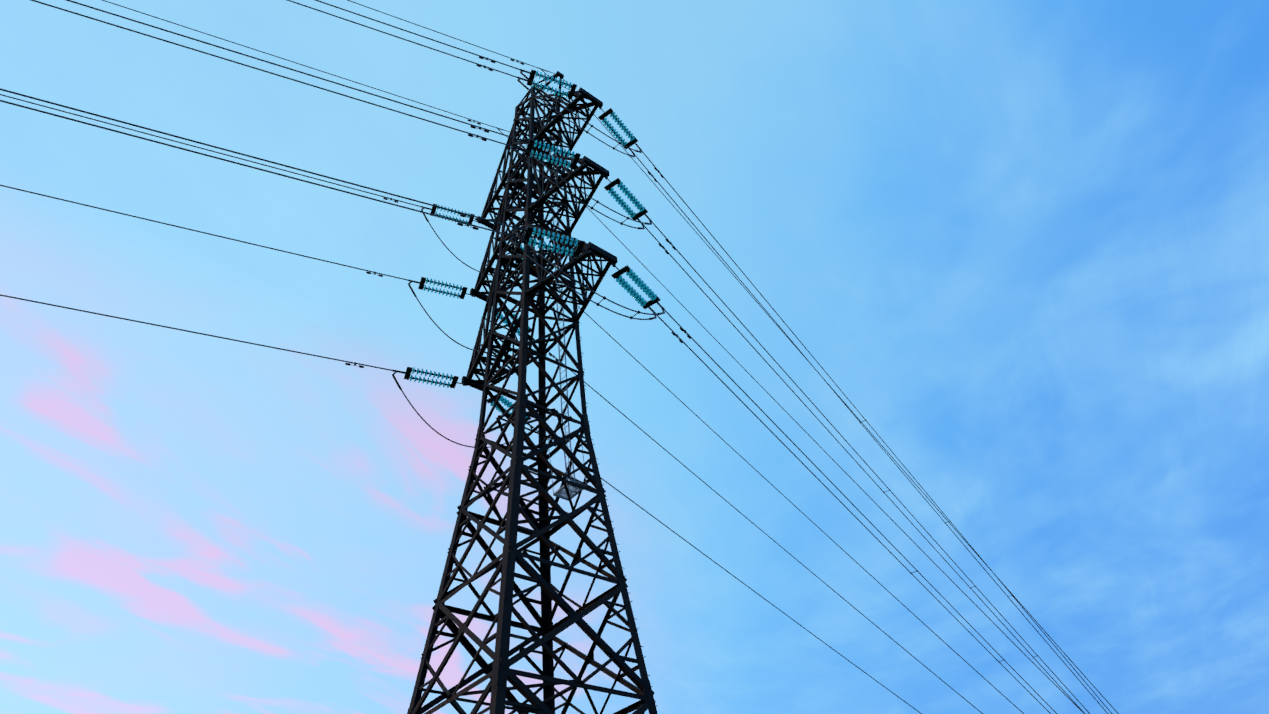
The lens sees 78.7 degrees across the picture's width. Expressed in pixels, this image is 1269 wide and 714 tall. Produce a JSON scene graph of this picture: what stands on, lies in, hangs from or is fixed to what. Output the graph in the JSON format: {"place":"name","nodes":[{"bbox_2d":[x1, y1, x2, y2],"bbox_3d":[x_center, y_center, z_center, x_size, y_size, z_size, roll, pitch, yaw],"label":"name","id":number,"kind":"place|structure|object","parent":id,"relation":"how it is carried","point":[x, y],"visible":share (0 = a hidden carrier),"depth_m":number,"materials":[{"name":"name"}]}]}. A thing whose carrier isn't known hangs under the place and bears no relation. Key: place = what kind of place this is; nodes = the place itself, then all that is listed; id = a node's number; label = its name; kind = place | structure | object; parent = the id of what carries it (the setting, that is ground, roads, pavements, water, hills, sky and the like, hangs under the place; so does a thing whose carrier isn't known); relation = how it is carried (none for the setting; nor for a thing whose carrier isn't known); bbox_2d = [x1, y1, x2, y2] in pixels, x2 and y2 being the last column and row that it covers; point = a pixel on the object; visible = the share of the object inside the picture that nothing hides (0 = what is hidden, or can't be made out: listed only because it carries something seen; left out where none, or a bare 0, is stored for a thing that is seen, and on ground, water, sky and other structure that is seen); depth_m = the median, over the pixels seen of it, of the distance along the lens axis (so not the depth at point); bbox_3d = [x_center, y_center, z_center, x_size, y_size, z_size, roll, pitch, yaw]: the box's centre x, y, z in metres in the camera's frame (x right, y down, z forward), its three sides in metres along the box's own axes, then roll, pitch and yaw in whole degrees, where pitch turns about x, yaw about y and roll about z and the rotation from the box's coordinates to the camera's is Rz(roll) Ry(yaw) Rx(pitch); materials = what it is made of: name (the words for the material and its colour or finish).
{"place":"outdoors","nodes":[
{"label":"outdoors","id":0,"kind":"place"},
{"bbox_2d":[0,0,1268,713],"label":"sky","id":1,"kind":"structure","parent":0,"point":[1026,241],"materials":[{"name":"blue"}]},
{"label":"ground","id":2,"kind":"structure","parent":0,"visible":0},
{"bbox_2d":[407,71,656,713],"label":"transmission tower","id":3,"kind":"structure","parent":2,"relation":"on","point":[498,672],"depth_m":26.38,"materials":[{"name":"metal"}]},
{"bbox_2d":[410,71,656,417],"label":"insulators","id":4,"kind":"object","parent":3,"relation":"attached to","point":[620,276],"visible":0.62,"depth_m":33.22,"materials":[{"name":"teal glass"}]},
{"bbox_2d":[0,0,1118,713],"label":"power lines","id":5,"kind":"object","parent":4,"relation":"attached to","point":[560,290],"visible":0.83,"depth_m":35.74,"materials":[{"name":"grey metal"}]},
{"bbox_2d":[548,118,586,500],"bbox_3d":[-3.200,-4.127,34.440,0.920,23.421,1.100,26,-51,-31],"label":"climbing ladder","id":6,"kind":"object","parent":3,"relation":"attached to","point":[576,490],"visible":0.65,"depth_m":28.25,"materials":[{"name":"grey metal"}]},
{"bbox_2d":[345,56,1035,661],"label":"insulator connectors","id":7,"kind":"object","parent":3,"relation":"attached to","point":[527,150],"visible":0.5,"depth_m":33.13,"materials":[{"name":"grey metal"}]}
]}

